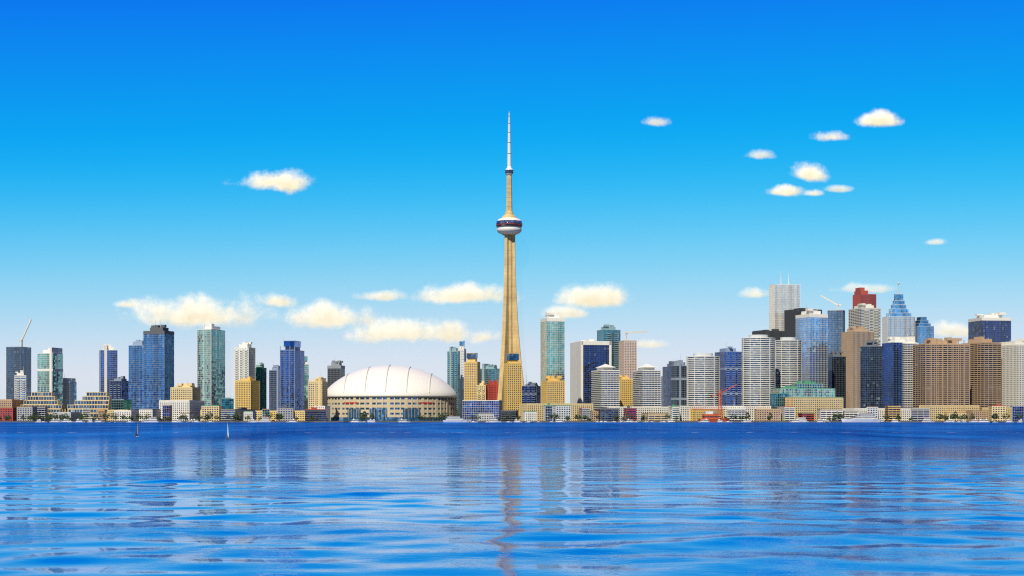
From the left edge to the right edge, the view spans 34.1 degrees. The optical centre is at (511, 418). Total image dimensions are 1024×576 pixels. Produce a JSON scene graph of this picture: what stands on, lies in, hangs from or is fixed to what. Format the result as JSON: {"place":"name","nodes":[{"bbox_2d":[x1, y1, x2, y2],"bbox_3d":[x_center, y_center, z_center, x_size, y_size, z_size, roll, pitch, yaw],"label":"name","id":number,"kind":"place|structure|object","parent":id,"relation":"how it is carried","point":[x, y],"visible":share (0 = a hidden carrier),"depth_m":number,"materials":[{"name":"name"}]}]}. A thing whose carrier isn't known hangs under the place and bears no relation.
{"place":"outdoors","nodes":[
{"label":"outdoors","id":0,"kind":"place"},
{"bbox_2d":[135,294,254,325],"bbox_3d":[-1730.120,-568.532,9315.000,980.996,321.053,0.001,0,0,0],"label":"cloud","id":1,"kind":"structure","parent":0,"point":[202,309],"depth_m":9315.00,"materials":[{"name":"white"}]},
{"bbox_2d":[248,172,305,191],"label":"cloud","id":2,"kind":"structure","parent":0,"point":[287,182],"depth_m":9000.00,"materials":[{"name":"white"}]},
{"bbox_2d":[265,296,290,306],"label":"cloud","id":3,"kind":"structure","parent":0,"point":[277,301],"depth_m":9385.00,"materials":[{"name":"white"}]},
{"bbox_2d":[291,300,371,326],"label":"cloud","id":4,"kind":"structure","parent":0,"point":[324,314],"depth_m":9420.00,"materials":[{"name":"white"}]},
{"bbox_2d":[365,291,397,300],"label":"cloud","id":5,"kind":"structure","parent":0,"point":[386,295],"depth_m":9455.00,"materials":[{"name":"white"}]},
{"bbox_2d":[346,319,465,341],"bbox_3d":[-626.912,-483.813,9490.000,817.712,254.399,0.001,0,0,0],"label":"cloud","id":6,"kind":"structure","parent":0,"point":[379,329],"depth_m":9490.00,"materials":[{"name":"white"}]},
{"bbox_2d":[421,283,502,302],"bbox_3d":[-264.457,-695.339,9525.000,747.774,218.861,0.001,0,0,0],"label":"cloud","id":7,"kind":"structure","parent":0,"point":[465,292],"depth_m":9525.00,"materials":[{"name":"white"}]},
{"bbox_2d":[0,432,1023,575],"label":"water","id":8,"kind":"structure","parent":0,"point":[513,504],"depth_m":97.52,"materials":[{"name":"blue liquid"}]},
{"bbox_2d":[0,422,1023,432],"bbox_3d":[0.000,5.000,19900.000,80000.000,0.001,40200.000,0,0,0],"label":"water","id":9,"kind":"structure","parent":0,"point":[531,427],"depth_m":960.52,"materials":[{"name":"blue liquid"}]},
{"bbox_2d":[698,384,736,421],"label":"harbour crane","id":10,"kind":"object","parent":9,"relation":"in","point":[709,416],"visible":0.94,"depth_m":2381.76,"materials":[{"name":"red metal"}]},
{"bbox_2d":[841,411,880,421],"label":"ferry boat","id":11,"kind":"object","parent":9,"relation":"on","point":[866,417],"visible":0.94,"depth_m":2360.02,"materials":[{"name":"white metal"}]},
{"bbox_2d":[0,421,1023,421],"bbox_3d":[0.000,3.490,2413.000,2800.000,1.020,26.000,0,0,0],"label":"promenade","id":12,"kind":"structure","parent":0,"point":[482,421],"depth_m":2400.15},
{"bbox_2d":[0,0,1023,408],"label":"sky","id":13,"kind":"structure","parent":0,"point":[134,134],"materials":[{"name":"blue"}]},
{"bbox_2d":[547,307,584,317],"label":"cloud","id":14,"kind":"structure","parent":0,"point":[564,312],"depth_m":9630.00,"materials":[{"name":"white"}]},
{"bbox_2d":[558,286,624,306],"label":"cloud","id":15,"kind":"structure","parent":0,"point":[596,296],"depth_m":9595.00,"materials":[{"name":"white"}]},
{"bbox_2d":[771,185,798,195],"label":"cloud","id":16,"kind":"structure","parent":0,"point":[786,190],"depth_m":9175.00,"materials":[{"name":"white"}]},
{"bbox_2d":[796,166,825,180],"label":"cloud","id":17,"kind":"structure","parent":0,"point":[811,173],"depth_m":9140.00,"materials":[{"name":"white"}]},
{"bbox_2d":[860,110,899,125],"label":"cloud","id":18,"kind":"structure","parent":0,"point":[880,118],"depth_m":9035.00,"materials":[{"name":"white"}]},
{"bbox_2d":[935,322,967,335],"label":"cloud","id":19,"kind":"structure","parent":0,"point":[943,328],"depth_m":9770.00,"materials":[{"name":"white"}]},
{"bbox_3d":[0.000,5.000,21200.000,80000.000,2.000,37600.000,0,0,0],"label":"ground","id":20,"kind":"structure","parent":0,"visible":0},
{"bbox_2d":[0,407,16,420],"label":"quay building","id":21,"kind":"structure","parent":20,"relation":"on","point":[10,411],"depth_m":2460.80,"materials":[{"name":"red brick"}]},
{"bbox_2d":[0,399,22,407],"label":"brick building","id":22,"kind":"structure","parent":20,"relation":"on","point":[15,403],"depth_m":2521.17,"materials":[{"name":"brown brick"}]},
{"bbox_2d":[6,319,31,399],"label":"skyscraper","id":23,"kind":"structure","parent":20,"relation":"on","point":[18,359],"depth_m":3152.70,"materials":[{"name":"blue glass"}]},
{"bbox_2d":[14,366,25,399],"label":"high-rise building","id":24,"kind":"structure","parent":20,"relation":"on","point":[20,385],"depth_m":2900.97,"materials":[{"name":"white concrete"}]},
{"bbox_2d":[17,406,37,420],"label":"quay building","id":25,"kind":"structure","parent":20,"relation":"on","point":[26,411],"depth_m":2456.43,"materials":[{"name":"white concrete"}]},
{"bbox_2d":[37,347,62,404],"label":"skyscraper","id":26,"kind":"structure","parent":20,"relation":"on","point":[50,369],"depth_m":3002.85,"materials":[{"name":"teal glass"}]},
{"bbox_2d":[21,392,111,420],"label":"terraced building","id":27,"kind":"structure","parent":20,"relation":"on","point":[95,401],"depth_m":2518.70,"materials":[{"name":"beige concrete"}]},
{"bbox_2d":[63,378,76,408],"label":"high-rise building","id":28,"kind":"structure","parent":20,"relation":"on","point":[69,391],"depth_m":3051.23,"materials":[{"name":"blue glass"}]},
{"bbox_2d":[99,344,117,391],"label":"skyscraper","id":29,"kind":"structure","parent":20,"relation":"on","point":[108,362],"depth_m":3050.84,"materials":[{"name":"blue glass"}]},
{"bbox_2d":[109,376,128,398],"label":"high-rise building","id":30,"kind":"structure","parent":20,"relation":"on","point":[118,387],"depth_m":2952.07,"materials":[{"name":"blue glass"}]},
{"bbox_2d":[111,399,131,409],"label":"teal building","id":31,"kind":"structure","parent":20,"relation":"on","point":[121,404],"depth_m":2561.47,"materials":[{"name":"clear glass"}]},
{"bbox_2d":[114,410,138,420],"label":"quay building","id":32,"kind":"structure","parent":20,"relation":"on","point":[120,413],"depth_m":2454.56,"materials":[{"name":"white concrete"}]},
{"bbox_2d":[129,340,142,409],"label":"skyscraper","id":33,"kind":"structure","parent":20,"relation":"on","point":[136,372],"depth_m":2920.99,"materials":[{"name":"blue glass"}]},
{"bbox_2d":[139,409,160,420],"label":"quay building","id":34,"kind":"structure","parent":20,"relation":"on","point":[152,412],"depth_m":2452.83,"materials":[{"name":"white concrete"}]},
{"bbox_2d":[143,325,173,408],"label":"skyscraper","id":35,"kind":"structure","parent":20,"relation":"on","point":[158,361],"depth_m":2902.59,"materials":[{"name":"blue glass"}]},
{"bbox_2d":[159,400,203,420],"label":"white building","id":36,"kind":"structure","parent":20,"relation":"on","point":[185,406],"depth_m":2501.54,"materials":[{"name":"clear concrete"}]},
{"bbox_2d":[170,378,200,399],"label":"cream building","id":37,"kind":"structure","parent":20,"relation":"on","point":[186,391],"depth_m":2623.41,"materials":[{"name":"beige concrete"}]},
{"bbox_2d":[197,318,224,404],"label":"skyscraper","id":38,"kind":"structure","parent":20,"relation":"on","point":[211,360],"depth_m":2953.76,"materials":[{"name":"teal glass"}]},
{"bbox_2d":[201,405,221,420],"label":"quay building","id":39,"kind":"structure","parent":20,"relation":"on","point":[212,409],"depth_m":2458.14,"materials":[{"name":"yellow concrete"}]},
{"bbox_2d":[221,402,257,420],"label":"quay building","id":40,"kind":"structure","parent":20,"relation":"on","point":[238,410],"depth_m":2444.63,"materials":[{"name":"grey glass"}]},
{"bbox_2d":[234,342,255,408],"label":"skyscraper","id":41,"kind":"structure","parent":20,"relation":"on","point":[244,360],"depth_m":2952.64,"materials":[{"name":"white concrete"}]},
{"bbox_2d":[235,377,259,410],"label":"building","id":42,"kind":"structure","parent":20,"relation":"on","point":[247,392],"depth_m":2802.64,"materials":[{"name":"yellow concrete"}]},
{"bbox_2d":[256,362,266,410],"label":"skyscraper","id":43,"kind":"structure","parent":20,"relation":"on","point":[261,373],"depth_m":3001.74,"materials":[{"name":"teal glass"}]},
{"bbox_2d":[269,365,279,410],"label":"skyscraper","id":44,"kind":"structure","parent":20,"relation":"on","point":[274,388],"depth_m":3100.31,"materials":[{"name":"grey glass"}]},
{"bbox_2d":[256,411,305,420],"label":"yellow building","id":45,"kind":"structure","parent":20,"relation":"on","point":[300,415],"depth_m":2466.88,"materials":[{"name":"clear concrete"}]},
{"bbox_2d":[277,405,293,420],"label":"quay building","id":46,"kind":"structure","parent":20,"relation":"on","point":[285,411],"depth_m":2459.67,"materials":[{"name":"white concrete"}]},
{"bbox_2d":[280,341,303,410],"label":"skyscraper","id":47,"kind":"structure","parent":20,"relation":"on","point":[292,375],"depth_m":3002.32,"materials":[{"name":"blue glass"}]},
{"bbox_2d":[304,356,308,410],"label":"skyscraper","id":48,"kind":"structure","parent":20,"relation":"on","point":[306,371],"depth_m":3101.15,"materials":[{"name":"teal glass"}]},
{"bbox_2d":[305,407,326,420],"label":"quay building","id":49,"kind":"structure","parent":20,"relation":"on","point":[320,414],"depth_m":2444.03,"materials":[{"name":"blue glass"}]},
{"bbox_2d":[308,377,326,408],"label":"high-rise building","id":50,"kind":"structure","parent":20,"relation":"on","point":[317,391],"depth_m":2801.14,"materials":[{"name":"beige concrete"}]},
{"bbox_2d":[327,360,344,388],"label":"high-rise building","id":51,"kind":"structure","parent":20,"relation":"on","point":[335,371],"depth_m":3252.01,"materials":[{"name":"grey glass"}]},
{"bbox_2d":[327,365,456,420],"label":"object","id":52,"kind":"structure","parent":20,"relation":"on","point":[389,393],"depth_m":2857.14,"materials":[{"name":"white concrete"}]},
{"bbox_2d":[447,346,459,415],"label":"high-rise building","id":53,"kind":"structure","parent":20,"relation":"on","point":[453,367],"depth_m":3200.78,"materials":[{"name":"teal glass"}]},
{"bbox_2d":[458,341,465,417],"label":"high-rise building","id":54,"kind":"structure","parent":20,"relation":"on","point":[462,350],"depth_m":3260.50,"materials":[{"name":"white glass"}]},
{"bbox_2d":[464,353,479,399],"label":"high-rise building","id":55,"kind":"structure","parent":20,"relation":"on","point":[471,373],"depth_m":3101.03,"materials":[{"name":"yellow concrete"}]},
{"bbox_2d":[463,400,501,420],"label":"building","id":56,"kind":"structure","parent":20,"relation":"on","point":[472,407],"depth_m":2701.15,"materials":[{"name":"blue glass"}]},
{"bbox_2d":[480,364,499,383],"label":"high-rise building","id":57,"kind":"structure","parent":20,"relation":"on","point":[488,372],"depth_m":3253.14,"materials":[{"name":"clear glass"}]},
{"bbox_2d":[486,380,498,399],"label":"red building","id":58,"kind":"structure","parent":20,"relation":"on","point":[492,390],"depth_m":3000.77,"materials":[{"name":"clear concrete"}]},
{"bbox_2d":[496,112,523,409],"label":"observation tower","id":59,"kind":"structure","parent":20,"relation":"on","point":[509,225],"depth_m":2977.02,"materials":[{"name":"concrete"}]},
{"bbox_2d":[504,353,521,419],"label":"condo building","id":60,"kind":"structure","parent":20,"relation":"on","point":[512,383],"depth_m":2751.11,"materials":[{"name":"yellow concrete"}]},
{"bbox_2d":[522,375,539,402],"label":"dark building","id":61,"kind":"structure","parent":20,"relation":"on","point":[530,392],"depth_m":2901.23,"materials":[{"name":"blue glass"}]},
{"bbox_2d":[540,312,564,402],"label":"skyscraper","id":62,"kind":"structure","parent":20,"relation":"on","point":[552,342],"depth_m":2852.57,"materials":[{"name":"teal glass"}]},
{"bbox_2d":[541,370,564,402],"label":"tower building","id":63,"kind":"structure","parent":20,"relation":"on","point":[552,389],"depth_m":2702.53,"materials":[{"name":"yellow concrete"}]},
{"bbox_2d":[520,403,592,420],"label":"cream building","id":64,"kind":"structure","parent":20,"relation":"on","point":[538,408],"depth_m":2560.42,"materials":[{"name":"beige concrete"}]},
{"bbox_2d":[552,405,570,420],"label":"quay building","id":65,"kind":"structure","parent":20,"relation":"on","point":[562,411],"depth_m":2462.38,"materials":[{"name":"white concrete"}]},
{"bbox_2d":[570,338,611,403],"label":"high-rise building","id":66,"kind":"structure","parent":20,"relation":"on","point":[587,356],"depth_m":3002.00,"materials":[{"name":"blue glass"}]},
{"bbox_2d":[591,364,619,410],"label":"condo building","id":67,"kind":"structure","parent":20,"relation":"on","point":[605,391],"depth_m":2703.53,"materials":[{"name":"white concrete"}]},
{"bbox_2d":[594,406,618,420],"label":"quay building","id":68,"kind":"structure","parent":20,"relation":"on","point":[606,412],"depth_m":2433.95,"materials":[{"name":"blue glass"}]},
{"bbox_2d":[597,324,620,369],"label":"skyscraper","id":69,"kind":"structure","parent":20,"relation":"on","point":[606,332],"depth_m":3203.68,"materials":[{"name":"teal glass"}]},
{"bbox_2d":[619,375,632,406],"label":"gold building","id":70,"kind":"structure","parent":20,"relation":"on","point":[626,390],"depth_m":2780.78,"materials":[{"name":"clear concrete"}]},
{"bbox_2d":[619,330,647,378],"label":"high-rise building","id":71,"kind":"structure","parent":20,"relation":"on","point":[627,357],"depth_m":3151.82,"materials":[{"name":"beige concrete"}]},
{"bbox_2d":[607,407,667,420],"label":"building","id":72,"kind":"structure","parent":20,"relation":"on","point":[640,410],"depth_m":2501.69,"materials":[{"name":"beige concrete"}]},
{"bbox_2d":[632,364,660,406],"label":"condo building","id":73,"kind":"structure","parent":20,"relation":"on","point":[646,382],"depth_m":2703.62,"materials":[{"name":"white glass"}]},
{"bbox_2d":[641,413,667,420],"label":"quay building","id":74,"kind":"structure","parent":20,"relation":"on","point":[654,416],"depth_m":2439.78,"materials":[{"name":"beige concrete"}]},
{"bbox_2d":[663,359,684,406],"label":"high-rise building","id":75,"kind":"structure","parent":20,"relation":"on","point":[667,386],"depth_m":3019.62,"materials":[{"name":"blue glass"}]},
{"bbox_2d":[671,360,686,405],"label":"high-rise building","id":76,"kind":"structure","parent":20,"relation":"on","point":[678,383],"depth_m":2951.37,"materials":[{"name":"blue glass"}]},
{"bbox_2d":[686,353,719,405],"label":"tower building","id":77,"kind":"structure","parent":20,"relation":"on","point":[703,378],"depth_m":2681.84,"materials":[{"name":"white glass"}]},
{"bbox_2d":[668,406,770,420],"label":"building","id":78,"kind":"structure","parent":20,"relation":"on","point":[684,412],"depth_m":2469.88,"materials":[{"name":"beige concrete"}]},
{"bbox_2d":[715,343,741,405],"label":"high-rise building","id":79,"kind":"structure","parent":20,"relation":"on","point":[730,366],"depth_m":2952.04,"materials":[{"name":"blue glass"}]},
{"bbox_2d":[727,408,745,420],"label":"quay building","id":80,"kind":"structure","parent":20,"relation":"on","point":[738,412],"depth_m":2459.72,"materials":[{"name":"white concrete"}]},
{"bbox_2d":[742,335,774,405],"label":"round building","id":81,"kind":"structure","parent":20,"relation":"on","point":[758,368],"depth_m":2681.39,"materials":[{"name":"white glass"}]},
{"bbox_2d":[755,409,780,420],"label":"quay building","id":82,"kind":"structure","parent":20,"relation":"on","point":[761,415],"depth_m":2459.07,"materials":[{"name":"beige concrete"}]},
{"bbox_2d":[752,329,787,339],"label":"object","id":83,"kind":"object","parent":20,"relation":"on","point":[776,334],"visible":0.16,"depth_m":3454.08,"materials":[{"name":"black glass"}]},
{"bbox_2d":[770,393,788,408],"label":"building","id":84,"kind":"structure","parent":20,"relation":"on","point":[777,400],"depth_m":2504.82,"materials":[{"name":"teal glass"}]},
{"bbox_2d":[769,274,799,330],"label":"skyscraper","id":85,"kind":"structure","parent":20,"relation":"on","point":[782,297],"depth_m":3650.06,"materials":[{"name":"white glass"}]},
{"bbox_2d":[777,406,794,420],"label":"quay building","id":86,"kind":"structure","parent":20,"relation":"on","point":[787,413],"depth_m":2443.91,"materials":[{"name":"white concrete"}]},
{"bbox_2d":[775,337,801,387],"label":"round building","id":87,"kind":"structure","parent":20,"relation":"on","point":[788,361],"depth_m":2745.15,"materials":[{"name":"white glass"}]},
{"bbox_2d":[784,308,821,336],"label":"skyscraper","id":88,"kind":"structure","parent":20,"relation":"on","point":[789,322],"depth_m":3561.79,"materials":[{"name":"black glass"}]},
{"bbox_2d":[773,386,834,396],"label":"building","id":89,"kind":"structure","parent":20,"relation":"on","point":[793,391],"depth_m":2542.08,"materials":[{"name":"teal glass"}]},
{"bbox_2d":[795,308,827,387],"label":"skyscraper","id":90,"kind":"structure","parent":20,"relation":"on","point":[811,329],"depth_m":2853.86,"materials":[{"name":"blue glass"}]},
{"bbox_2d":[785,397,842,420],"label":"building","id":91,"kind":"structure","parent":20,"relation":"on","point":[807,404],"depth_m":2498.14,"materials":[{"name":"beige concrete"}]},
{"bbox_2d":[817,409,842,420],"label":"quay building","id":92,"kind":"structure","parent":20,"relation":"on","point":[822,414],"depth_m":2443.14,"materials":[{"name":"white concrete"}]},
{"bbox_2d":[820,295,844,355],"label":"skyscraper","id":93,"kind":"structure","parent":20,"relation":"on","point":[836,323],"depth_m":3351.98,"materials":[{"name":"blue glass"}]},
{"bbox_2d":[828,351,845,407],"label":"dark building","id":94,"kind":"structure","parent":20,"relation":"on","point":[836,370],"depth_m":2952.15,"materials":[{"name":"black glass"}]},
{"bbox_2d":[841,325,873,407],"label":"skyscraper","id":95,"kind":"structure","parent":20,"relation":"on","point":[853,339],"depth_m":3050.98,"materials":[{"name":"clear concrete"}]},
{"bbox_2d":[848,303,880,345],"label":"skyscraper","id":96,"kind":"structure","parent":20,"relation":"on","point":[868,316],"depth_m":3454.61,"materials":[{"name":"white concrete"}]},
{"bbox_2d":[853,287,875,308],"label":"skyscraper","id":97,"kind":"structure","parent":20,"relation":"on","point":[861,295],"depth_m":3753.73,"materials":[{"name":"red glass"}]},
{"bbox_2d":[860,340,881,407],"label":"high-rise building","id":98,"kind":"structure","parent":20,"relation":"on","point":[870,373],"depth_m":2800.91,"materials":[{"name":"glass"}]},
{"bbox_2d":[842,408,910,420],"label":"building","id":99,"kind":"structure","parent":20,"relation":"on","point":[905,414],"depth_m":2470.14,"materials":[{"name":"white concrete"}]},
{"bbox_2d":[885,406,900,420],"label":"quay building","id":100,"kind":"structure","parent":20,"relation":"on","point":[892,412],"depth_m":2436.26,"materials":[{"name":"beige concrete"}]},
{"bbox_2d":[882,282,914,342],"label":"skyscraper","id":101,"kind":"structure","parent":20,"relation":"on","point":[898,320],"depth_m":3550.50,"materials":[{"name":"blue glass"}]},
{"bbox_2d":[882,337,916,407],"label":"high-rise building","id":102,"kind":"structure","parent":20,"relation":"on","point":[892,371],"depth_m":2749.46,"materials":[{"name":"blue glass"}]},
{"bbox_2d":[902,337,918,407],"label":"tower building","id":103,"kind":"structure","parent":20,"relation":"on","point":[907,370],"depth_m":2745.02,"materials":[{"name":"white concrete"}]},
{"bbox_2d":[911,408,929,420],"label":"quay building","id":104,"kind":"structure","parent":20,"relation":"on","point":[918,414],"depth_m":2440.70,"materials":[{"name":"white concrete"}]},
{"bbox_2d":[915,317,933,343],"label":"tower building","id":105,"kind":"structure","parent":20,"relation":"on","point":[924,329],"depth_m":3552.15,"materials":[{"name":"blue glass"}]},
{"bbox_2d":[913,336,969,407],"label":"hotel building","id":106,"kind":"structure","parent":20,"relation":"on","point":[941,371],"depth_m":2652.76,"materials":[{"name":"brown concrete"}]},
{"bbox_2d":[919,405,978,420],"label":"building","id":107,"kind":"structure","parent":20,"relation":"on","point":[935,410],"depth_m":2475.74,"materials":[{"name":"beige concrete"}]},
{"bbox_2d":[966,410,988,420],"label":"quay building","id":108,"kind":"structure","parent":20,"relation":"on","point":[981,415],"depth_m":2446.62,"materials":[{"name":"beige concrete"}]},
{"bbox_2d":[961,337,1000,409],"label":"hotel building","id":109,"kind":"structure","parent":20,"relation":"on","point":[985,372],"depth_m":2705.47,"materials":[{"name":"brown concrete"}]},
{"bbox_2d":[968,312,1010,341],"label":"tower building","id":110,"kind":"structure","parent":20,"relation":"on","point":[994,327],"depth_m":3253.01,"materials":[{"name":"blue glass"}]},
{"bbox_2d":[988,404,1005,420],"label":"quay building","id":111,"kind":"structure","parent":20,"relation":"on","point":[999,410],"depth_m":2430.91,"materials":[{"name":"beige concrete"}]},
{"bbox_2d":[1001,339,1023,406],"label":"tower building","id":112,"kind":"structure","parent":20,"relation":"on","point":[1012,373],"depth_m":2709.61,"materials":[{"name":"white concrete"}]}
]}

